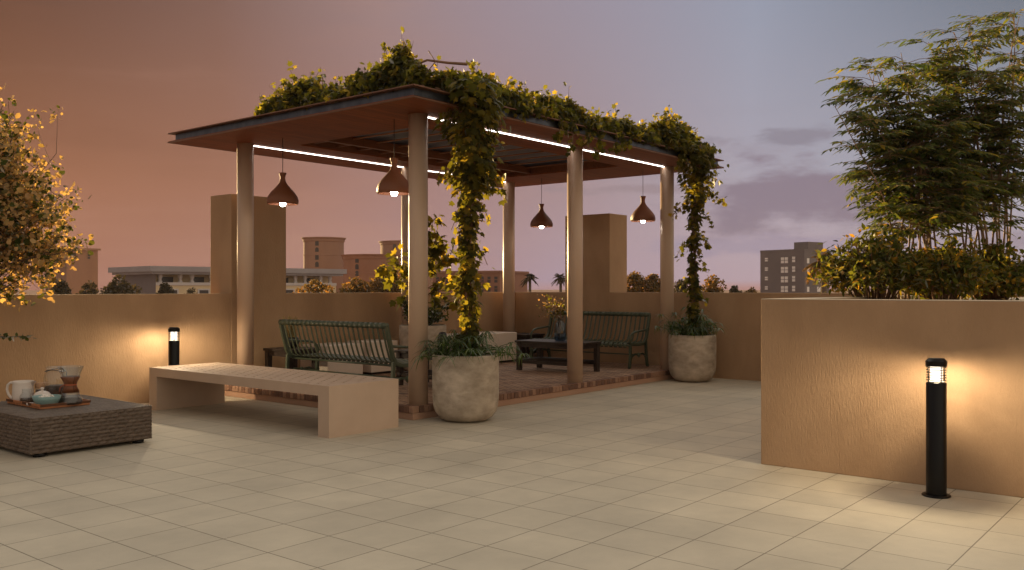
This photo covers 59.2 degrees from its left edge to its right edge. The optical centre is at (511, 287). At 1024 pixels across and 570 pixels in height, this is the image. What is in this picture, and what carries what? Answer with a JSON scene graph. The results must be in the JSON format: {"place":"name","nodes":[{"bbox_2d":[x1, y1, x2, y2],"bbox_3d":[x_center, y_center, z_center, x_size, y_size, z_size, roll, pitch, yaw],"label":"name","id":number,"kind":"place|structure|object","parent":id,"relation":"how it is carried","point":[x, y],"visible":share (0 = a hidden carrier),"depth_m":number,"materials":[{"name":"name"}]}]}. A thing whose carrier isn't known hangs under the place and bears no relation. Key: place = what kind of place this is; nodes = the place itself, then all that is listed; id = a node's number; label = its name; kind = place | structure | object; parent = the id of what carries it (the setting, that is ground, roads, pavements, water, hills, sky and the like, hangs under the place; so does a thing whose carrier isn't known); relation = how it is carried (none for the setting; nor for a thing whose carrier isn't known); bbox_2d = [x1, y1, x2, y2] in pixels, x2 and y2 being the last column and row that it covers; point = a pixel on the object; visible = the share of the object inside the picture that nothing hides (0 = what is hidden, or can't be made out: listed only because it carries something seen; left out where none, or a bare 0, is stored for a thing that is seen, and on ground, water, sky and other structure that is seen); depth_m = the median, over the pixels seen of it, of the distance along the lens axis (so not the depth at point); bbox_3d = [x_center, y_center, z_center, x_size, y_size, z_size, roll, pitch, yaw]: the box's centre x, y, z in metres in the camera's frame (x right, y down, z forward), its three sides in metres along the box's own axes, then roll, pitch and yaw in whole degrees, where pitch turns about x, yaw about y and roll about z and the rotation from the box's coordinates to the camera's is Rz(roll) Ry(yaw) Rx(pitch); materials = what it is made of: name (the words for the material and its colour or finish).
{"place":"outdoors","nodes":[
{"label":"outdoors","id":0,"kind":"place"},
{"bbox_2d":[46,248,100,293],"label":"tower block","id":1,"kind":"structure","parent":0,"point":[85,265],"depth_m":119.51,"materials":[{"name":"grey"}]},
{"bbox_2d":[108,266,346,293],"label":"long building","id":2,"kind":"structure","parent":0,"point":[178,279],"depth_m":93.09,"materials":[{"name":"grey concrete"}]},
{"bbox_2d":[198,289,209,293],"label":"window","id":3,"kind":"structure","parent":2,"relation":"in","point":[202,291],"depth_m":93.53,"materials":[{"name":"grey glass"}]},
{"bbox_2d":[286,289,294,292],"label":"window","id":4,"kind":"structure","parent":2,"relation":"in","point":[287,290],"depth_m":100.66,"materials":[{"name":"grey glass"}]},
{"bbox_2d":[283,316,299,347],"bbox_3d":[-3.130,0.623,12.820,0.273,0.471,0.259,0,0,-2],"label":"grass pot","id":5,"kind":"object","parent":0,"point":[292,333],"depth_m":12.79,"materials":[{"name":"black ceramic"}]},
{"bbox_2d":[301,237,345,292],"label":"building","id":6,"kind":"structure","parent":0,"point":[323,252],"depth_m":137.40,"materials":[{"name":"grey"}]},
{"bbox_2d":[341,254,400,291],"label":"building","id":7,"kind":"structure","parent":0,"point":[363,266],"depth_m":125.41,"materials":[{"name":"grey concrete"}]},
{"bbox_2d":[379,240,437,291],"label":"building","id":8,"kind":"structure","parent":0,"point":[388,246],"depth_m":161.07,"materials":[{"name":"grey"}]},
{"bbox_2d":[433,270,528,291],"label":"apartment block","id":9,"kind":"structure","parent":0,"point":[494,279],"depth_m":109.00,"materials":[{"name":"orange"}]},
{"bbox_2d":[7,290,963,294],"bbox_3d":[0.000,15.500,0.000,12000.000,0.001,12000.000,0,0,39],"label":"ground","id":10,"kind":"structure","parent":0,"point":[30,292],"depth_m":3856.22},
{"bbox_2d":[43,279,71,293],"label":"bush","id":11,"kind":"object","parent":10,"relation":"on","point":[61,288],"visible":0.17,"depth_m":65.68,"materials":[{"name":"green plant"}]},
{"bbox_2d":[75,280,99,293],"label":"bush","id":12,"kind":"object","parent":10,"relation":"on","point":[90,286],"visible":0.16,"depth_m":71.72,"materials":[{"name":"green plant"}]},
{"bbox_2d":[100,274,142,293],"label":"bush","id":13,"kind":"object","parent":10,"relation":"on","point":[115,286],"visible":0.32,"depth_m":69.51,"materials":[{"name":"green plant"}]},
{"bbox_2d":[156,282,173,293],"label":"bush","id":14,"kind":"object","parent":10,"relation":"on","point":[165,287],"visible":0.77,"depth_m":73.86,"materials":[{"name":"green plant"}]},
{"bbox_2d":[184,287,199,293],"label":"bush","id":15,"kind":"object","parent":10,"relation":"on","point":[190,291],"visible":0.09,"depth_m":73.91,"materials":[{"name":"green plant"}]},
{"bbox_2d":[293,279,334,292],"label":"bush","id":16,"kind":"object","parent":10,"relation":"on","point":[318,287],"visible":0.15,"depth_m":66.01,"materials":[{"name":"green plant"}]},
{"bbox_2d":[336,276,373,292],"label":"bush","id":17,"kind":"object","parent":10,"relation":"on","point":[358,287],"visible":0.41,"depth_m":63.47,"materials":[{"name":"green plant"}]},
{"bbox_2d":[369,266,400,292],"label":"bush","id":18,"kind":"object","parent":10,"relation":"on","point":[376,284],"visible":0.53,"depth_m":61.41,"materials":[{"name":"green plant"}]},
{"bbox_2d":[521,273,538,291],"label":"palm tree","id":19,"kind":"object","parent":10,"relation":"on","point":[530,277],"visible":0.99,"depth_m":94.87,"materials":[{"name":"green plant"}]},
{"bbox_2d":[551,273,564,291],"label":"palm tree","id":20,"kind":"object","parent":10,"relation":"on","point":[561,279],"visible":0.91,"depth_m":94.88,"materials":[{"name":"green plant"}]},
{"bbox_2d":[627,271,645,291],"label":"bush","id":21,"kind":"object","parent":10,"relation":"on","point":[635,281],"visible":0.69,"depth_m":59.64,"materials":[{"name":"green plant"}]},
{"bbox_2d":[643,273,659,291],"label":"bush","id":22,"kind":"object","parent":10,"relation":"on","point":[652,283],"visible":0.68,"depth_m":59.59,"materials":[{"name":"green plant"}]},
{"bbox_2d":[674,279,688,292],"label":"bush","id":23,"kind":"object","parent":10,"relation":"on","point":[678,283],"visible":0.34,"depth_m":63.85,"materials":[{"name":"green plant"}]},
{"bbox_2d":[700,274,726,292],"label":"bush","id":24,"kind":"object","parent":10,"relation":"on","point":[710,285],"visible":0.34,"depth_m":63.58,"materials":[{"name":"green plant"}]},
{"bbox_2d":[729,285,743,292],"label":"bush","id":25,"kind":"object","parent":10,"relation":"on","point":[733,288],"visible":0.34,"depth_m":69.83,"materials":[{"name":"green plant"}]},
{"bbox_2d":[744,287,760,292],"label":"bush","id":26,"kind":"object","parent":10,"relation":"on","point":[750,290],"visible":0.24,"depth_m":69.86,"materials":[{"name":"green plant"}]},
{"bbox_2d":[803,252,837,292],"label":"palm tree","id":27,"kind":"object","parent":10,"relation":"on","point":[819,266],"visible":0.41,"depth_m":49.88,"materials":[{"name":"green plant"}]},
{"bbox_2d":[0,378,1023,569],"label":"floor","id":28,"kind":"structure","parent":0,"point":[671,474],"depth_m":6.35,"materials":[{"name":"tile"}]},
{"bbox_2d":[0,394,151,456],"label":"wicker table","id":29,"kind":"object","parent":28,"relation":"on","point":[96,421],"visible":0.79,"depth_m":8.28,"materials":[{"name":"grey wicker"}]},
{"bbox_2d":[6,396,90,408],"bbox_3d":[-4.584,1.123,8.901,0.770,0.044,0.480,0,0,39],"label":"wooden tray","id":30,"kind":"object","parent":29,"relation":"on","point":[47,406],"visible":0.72,"depth_m":8.65,"materials":[{"name":"brown wood"}]},
{"bbox_2d":[6,380,35,400],"bbox_3d":[-4.887,1.028,8.973,0.241,0.203,0.212,0,0,39],"label":"mug","id":31,"kind":"object","parent":30,"relation":"on","point":[25,388],"visible":0.73,"depth_m":8.90,"materials":[{"name":"beige ceramic"}]},
{"bbox_2d":[19,393,33,402],"bbox_3d":[-4.739,1.058,8.796,0.128,0.144,0.128,0,0,39],"label":"jar","id":32,"kind":"object","parent":30,"relation":"on","point":[28,399],"visible":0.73,"depth_m":8.76,"materials":[{"name":"clear glass"}]},
{"bbox_2d":[33,387,50,395],"bbox_3d":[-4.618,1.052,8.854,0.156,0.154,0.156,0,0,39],"label":"lid","id":33,"kind":"object","parent":30,"relation":"on","point":[42,391],"visible":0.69,"depth_m":8.82,"materials":[{"name":"beige ceramic"}]},
{"bbox_2d":[35,382,49,391],"bbox_3d":[-4.719,1.040,9.046,0.132,0.178,0.132,0,0,39],"label":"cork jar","id":34,"kind":"object","parent":30,"relation":"on","point":[40,384],"visible":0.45,"depth_m":8.99,"materials":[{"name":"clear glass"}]},
{"bbox_2d":[32,394,60,404],"bbox_3d":[-4.458,1.081,8.629,0.256,0.096,0.256,0,0,39],"label":"teal bowl","id":35,"kind":"object","parent":30,"relation":"on","point":[37,399],"visible":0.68,"depth_m":8.54,"materials":[{"name":"ceramic"}]},
{"bbox_2d":[43,367,66,396],"bbox_3d":[-4.599,0.958,9.076,0.210,0.343,0.223,0,0,39],"label":"glass jar","id":36,"kind":"object","parent":30,"relation":"on","point":[53,389],"visible":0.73,"depth_m":9.00,"materials":[{"name":"glass"}]},
{"bbox_2d":[57,365,82,404],"bbox_3d":[-4.302,0.947,8.771,0.242,0.366,0.242,0,0,39],"label":"coffee maker","id":37,"kind":"object","parent":30,"relation":"on","point":[70,384],"visible":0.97,"depth_m":8.71,"materials":[{"name":"clear glass"}]},
{"bbox_2d":[168,327,179,365],"bbox_3d":[-4.361,1.002,11.615,0.196,0.993,0.196,0,0,22],"label":"bollard light","id":38,"kind":"object","parent":28,"relation":"on","point":[173,351],"visible":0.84,"depth_m":11.56,"materials":[{"name":"black paint"}]},
{"bbox_2d":[0,292,502,403],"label":"parapet wall","id":39,"kind":"structure","parent":28,"relation":"on","point":[115,346],"depth_m":11.60,"materials":[{"name":"paint"}]},
{"bbox_2d":[211,194,285,367],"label":"wall pillar","id":40,"kind":"structure","parent":39,"relation":"attached to","point":[269,267],"depth_m":13.07,"materials":[{"name":"paint"}]},
{"bbox_2d":[149,362,397,437],"bbox_3d":[-2.852,1.240,10.412,3.420,0.520,0.950,0,0,39],"label":"concrete bench","id":41,"kind":"object","parent":28,"relation":"on","point":[349,404],"visible":1,"depth_m":9.67,"materials":[{"name":"beige concrete"}]},
{"bbox_2d":[225,374,673,419],"bbox_3d":[-0.529,1.461,13.930,3.796,0.078,6.556,0,0,39],"label":"deck riser","id":42,"kind":"object","parent":28,"relation":"on","point":[404,415],"visible":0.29,"depth_m":12.04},
{"bbox_2d":[432,352,498,421],"bbox_3d":[-0.526,1.125,10.233,0.758,0.750,0.758,0,0,39],"label":"concrete pot","id":43,"kind":"object","parent":28,"relation":"on","point":[463,390],"visible":0.84,"depth_m":9.91,"materials":[{"name":"concrete"}]},
{"bbox_2d":[410,329,529,369],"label":"umbrella grass","id":44,"kind":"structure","parent":43,"relation":"in","point":[445,344],"depth_m":10.06,"materials":[{"name":"green plant"}]},
{"bbox_2d":[432,75,510,355],"bbox_3d":[-0.496,-0.689,10.076,1.002,3.195,0.990,0,0,39],"label":"climbing vine","id":45,"kind":"object","parent":43,"relation":"in","point":[472,151],"visible":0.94,"depth_m":10.03,"materials":[{"name":"green plant"}]},
{"bbox_2d":[668,334,715,381],"bbox_3d":[2.902,1.125,14.496,0.758,0.750,0.758,0,0,14],"label":"concrete pot","id":46,"kind":"object","parent":28,"relation":"on","point":[692,359],"visible":0.91,"depth_m":14.18,"materials":[{"name":"concrete"}]},
{"bbox_2d":[648,307,724,337],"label":"umbrella grass","id":47,"kind":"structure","parent":46,"relation":"in","point":[704,330],"depth_m":14.36,"materials":[{"name":"green plant"}]},
{"bbox_2d":[668,142,728,335],"bbox_3d":[3.002,-0.696,14.267,0.891,3.189,0.860,0,0,-14],"label":"climbing vine","id":48,"kind":"object","parent":46,"relation":"in","point":[697,189],"visible":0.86,"depth_m":14.31,"materials":[{"name":"green plant"}]},
{"bbox_2d":[515,292,1023,380],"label":"parapet wall","id":49,"kind":"structure","parent":28,"relation":"on","point":[738,347],"depth_m":15.16,"materials":[{"name":"paint"}]},
{"bbox_2d":[565,213,626,361],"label":"wall pillar","id":50,"kind":"structure","parent":49,"relation":"attached to","point":[604,255],"depth_m":16.49,"materials":[{"name":"paint"}]},
{"bbox_2d":[761,295,1023,497],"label":"planter box","id":51,"kind":"object","parent":28,"relation":"on","point":[843,385],"visible":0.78,"depth_m":7.00,"materials":[{"name":"paint"}]},
{"bbox_2d":[807,222,943,299],"bbox_3d":[3.682,-0.259,9.184,1.260,0.827,1.274,0,0,-4],"label":"shrub","id":52,"kind":"object","parent":51,"relation":"on","point":[878,265],"visible":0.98,"depth_m":8.96,"materials":[{"name":"green plant"}]},
{"bbox_2d":[815,52,1010,299],"bbox_3d":[4.118,-1.202,9.503,1.922,2.666,1.690,0,0,8],"label":"cane clump","id":53,"kind":"object","parent":51,"relation":"on","point":[900,148],"visible":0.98,"depth_m":9.29,"materials":[{"name":"green plant"}]},
{"bbox_2d":[888,235,1006,299],"bbox_3d":[4.401,-0.175,9.215,1.166,0.726,1.068,0,0,-7],"label":"shrub","id":54,"kind":"object","parent":51,"relation":"on","point":[962,269],"visible":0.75,"depth_m":8.96,"materials":[{"name":"green plant"}]},
{"bbox_2d":[880,9,1023,299],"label":"cane clump","id":55,"kind":"object","parent":51,"relation":"on","point":[999,136],"visible":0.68,"depth_m":9.65,"materials":[{"name":"green plant"}]},
{"bbox_2d":[959,234,1023,299],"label":"shrub","id":56,"kind":"object","parent":51,"relation":"on","point":[1011,270],"visible":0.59,"depth_m":9.39,"materials":[{"name":"green plant"}]},
{"bbox_2d":[921,358,950,498],"bbox_3d":[3.059,1.002,6.492,0.196,0.993,0.196,0,0,39],"label":"bollard light","id":57,"kind":"object","parent":28,"relation":"on","point":[936,438],"visible":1,"depth_m":6.43,"materials":[{"name":"black paint"}]},
{"bbox_2d":[0,0,1023,289],"label":"sky","id":58,"kind":"structure","parent":0,"point":[125,75],"materials":[{"name":"purple"}]},
{"bbox_2d":[368,357,661,404],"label":"brick paving","id":59,"kind":"structure","parent":0,"point":[527,376],"depth_m":13.98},
{"bbox_2d":[263,346,319,369],"bbox_3d":[-3.150,1.103,12.887,0.600,0.485,0.554,0,0,39],"label":"side table","id":60,"kind":"object","parent":59,"relation":"on","point":[274,351],"visible":0.3,"depth_m":12.79,"materials":[{"name":"brown wood"}]},
{"bbox_2d":[300,342,362,373],"bbox_3d":[-2.718,1.095,13.579,0.640,0.500,0.680,0,0,39],"label":"block seat","id":61,"kind":"object","parent":59,"relation":"on","point":[340,367],"visible":0.51,"depth_m":13.38,"materials":[{"name":"beige concrete"}]},
{"bbox_2d":[278,319,407,382],"bbox_3d":[-2.123,0.889,11.796,2.150,0.935,0.720,0,0,39],"label":"slatted bench","id":62,"kind":"object","parent":59,"relation":"on","point":[393,361],"visible":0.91,"depth_m":11.60,"materials":[{"name":"green paint"}]},
{"bbox_2d":[348,339,397,374],"bbox_3d":[-2.208,1.090,14.273,0.560,0.510,0.560,0,0,39],"label":"block seat","id":63,"kind":"object","parent":59,"relation":"on","point":[371,369],"visible":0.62,"depth_m":14.01,"materials":[{"name":"beige concrete"}]},
{"bbox_2d":[399,324,445,370],"bbox_3d":[-1.435,0.970,14.496,0.758,0.750,0.758,0,0,-10],"label":"concrete pot","id":64,"kind":"object","parent":59,"relation":"on","point":[434,330],"visible":0.37,"depth_m":14.22,"materials":[{"name":"concrete"}]},
{"bbox_2d":[374,214,462,317],"bbox_3d":[-1.456,-0.271,14.557,1.454,1.863,0.838,0,0,9],"label":"potted tree","id":65,"kind":"object","parent":64,"relation":"on","point":[437,249],"visible":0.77,"depth_m":14.47,"materials":[{"name":"green plant"}]},
{"bbox_2d":[400,297,449,325],"bbox_3d":[-1.408,0.384,14.540,0.797,0.562,0.792,0,0,-8],"label":"glossy shrub","id":66,"kind":"object","parent":64,"relation":"on","point":[432,316],"visible":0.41,"depth_m":14.41,"materials":[{"name":"green plant"}]},
{"bbox_2d":[394,348,484,384],"bbox_3d":[-0.986,1.103,12.318,1.160,0.485,0.614,0,0,39],"label":"coffee table","id":67,"kind":"object","parent":59,"relation":"on","point":[401,354],"visible":0.22,"depth_m":12.40,"materials":[{"name":"brown wood"}]},
{"bbox_2d":[437,332,446,348],"bbox_3d":[-0.947,0.732,12.286,0.144,0.255,0.144,0,0,39],"label":"black vase","id":68,"kind":"object","parent":67,"relation":"on","point":[440,335],"visible":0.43,"depth_m":12.24,"materials":[{"name":"black ceramic"}]},
{"bbox_2d":[167,84,723,405],"bbox_3d":[-0.604,-0.477,13.732,4.795,3.645,7.262,0,0,39],"label":"pergola","id":69,"kind":"object","parent":59,"relation":"on","point":[356,131],"visible":0.77,"depth_m":12.47,"materials":[{"name":"paint"}]},
{"bbox_2d":[267,138,298,206],"bbox_3d":[-3.059,-1.542,12.015,0.416,0.917,0.416,0,0,39],"label":"pendant lamp","id":70,"kind":"object","parent":69,"relation":"hanging from","point":[282,193],"visible":1,"depth_m":11.91,"materials":[{"name":"brown metal"}]},
{"bbox_2d":[253,26,467,115],"bbox_3d":[-1.980,-2.478,10.686,3.119,0.870,0.906,0,0,39],"label":"roof vine","id":71,"kind":"object","parent":69,"relation":"on","point":[400,66],"visible":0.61,"depth_m":10.18,"materials":[{"name":"green plant"}]},
{"bbox_2d":[376,119,407,195],"bbox_3d":[-1.396,-1.542,10.668,0.416,0.917,0.416,0,0,39],"label":"pendant lamp","id":72,"kind":"object","parent":69,"relation":"hanging from","point":[393,182],"visible":0.91,"depth_m":10.55,"materials":[{"name":"brown"}]},
{"bbox_2d":[530,179,552,228],"bbox_3d":[0.540,-1.542,16.473,0.416,0.917,0.416,0,0,39],"label":"pendant lamp","id":73,"kind":"object","parent":69,"relation":"hanging from","point":[541,219],"visible":1,"depth_m":16.36,"materials":[{"name":"brown metal"}]},
{"bbox_2d":[423,55,712,180],"bbox_3d":[1.101,-2.226,12.393,0.885,1.111,6.302,0,0,39],"label":"roof vine","id":74,"kind":"object","parent":69,"relation":"on","point":[669,131],"visible":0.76,"depth_m":11.88,"materials":[{"name":"green plant"}]},
{"bbox_2d":[630,196,655,222],"bbox_3d":[2.194,-1.542,15.082,0.416,0.917,0.416,0,0,39],"label":"pendant lamp","id":75,"kind":"object","parent":69,"relation":"hanging from","point":[643,213],"visible":1,"depth_m":14.96,"materials":[{"name":"brown metal"}]},
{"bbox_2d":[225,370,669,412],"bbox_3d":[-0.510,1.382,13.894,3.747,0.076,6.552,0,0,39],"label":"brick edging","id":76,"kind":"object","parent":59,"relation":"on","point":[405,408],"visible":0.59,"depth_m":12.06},
{"bbox_2d":[447,331,516,362],"bbox_3d":[-0.773,1.077,15.948,0.680,0.535,1.910,0,0,39],"label":"block seat","id":77,"kind":"object","parent":59,"relation":"on","point":[501,338],"visible":0.22,"depth_m":16.20,"materials":[{"name":"beige concrete"}]},
{"bbox_2d":[517,333,544,359],"bbox_3d":[0.214,1.103,16.944,0.600,0.485,0.554,0,0,39],"label":"side table","id":78,"kind":"object","parent":59,"relation":"on","point":[522,336],"visible":0.4,"depth_m":16.66,"materials":[{"name":"brown wood"}]},
{"bbox_2d":[515,339,601,371],"bbox_3d":[0.742,1.103,14.624,1.270,0.485,0.654,0,0,39],"label":"coffee table","id":79,"kind":"object","parent":59,"relation":"on","point":[539,360],"visible":0.81,"depth_m":14.47,"materials":[{"name":"brown wood"}]},
{"bbox_3d":[0.777,0.677,14.557,0.200,0.356,0.200,0,0,39],"label":"glass vase","id":80,"kind":"object","parent":79,"relation":"on","visible":0},
{"bbox_2d":[534,294,566,339],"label":"flower stems","id":81,"kind":"object","parent":80,"relation":"in","point":[559,313],"visible":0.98,"depth_m":14.55,"materials":[{"name":"green plant"}]},
{"bbox_2d":[530,311,650,368],"bbox_3d":[1.349,0.889,15.883,2.150,0.935,0.720,0,0,39],"label":"slatted bench","id":82,"kind":"object","parent":59,"relation":"on","point":[616,343],"visible":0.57,"depth_m":15.75,"materials":[{"name":"green paint"}]},
{"bbox_2d":[760,242,828,292],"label":"apartment block","id":83,"kind":"structure","parent":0,"point":[781,271],"depth_m":120.16,"materials":[{"name":"white"}]},
{"bbox_2d":[780,257,788,262],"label":"window","id":84,"kind":"structure","parent":83,"relation":"in","point":[782,259],"depth_m":120.54,"materials":[{"name":"white glass"}]},
{"bbox_2d":[780,267,788,272],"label":"window","id":85,"kind":"structure","parent":83,"relation":"in","point":[782,269],"depth_m":120.54,"materials":[{"name":"white glass"}]},
{"bbox_2d":[780,276,788,281],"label":"window","id":86,"kind":"structure","parent":83,"relation":"in","point":[786,278],"depth_m":120.54,"materials":[{"name":"white"}]},
{"bbox_2d":[780,286,788,291],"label":"window","id":87,"kind":"structure","parent":83,"relation":"in","point":[782,288],"depth_m":120.54,"materials":[{"name":"white glass"}]},
{"bbox_2d":[791,266,795,271],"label":"window","id":88,"kind":"structure","parent":83,"relation":"in","point":[793,268],"depth_m":119.37,"materials":[{"name":"white glass"}]},
{"bbox_2d":[791,276,795,281],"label":"window","id":89,"kind":"structure","parent":83,"relation":"in","point":[793,278],"depth_m":119.37,"materials":[{"name":"white glass"}]},
{"bbox_3d":[-5.691,1.125,9.179,0.758,0.750,0.758,0,0,-18],"label":"concrete pot","id":90,"kind":"object","parent":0,"visible":0},
{"bbox_2d":[0,332,36,340],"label":"shoot","id":91,"kind":"object","parent":90,"relation":"on","point":[10,338],"visible":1,"depth_m":9.18,"materials":[{"name":"green plant"}]},
{"bbox_2d":[0,83,94,311],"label":"garden tree","id":92,"kind":"object","parent":90,"relation":"on","point":[20,211],"visible":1,"depth_m":9.18,"materials":[{"name":"green plant"}]}
]}

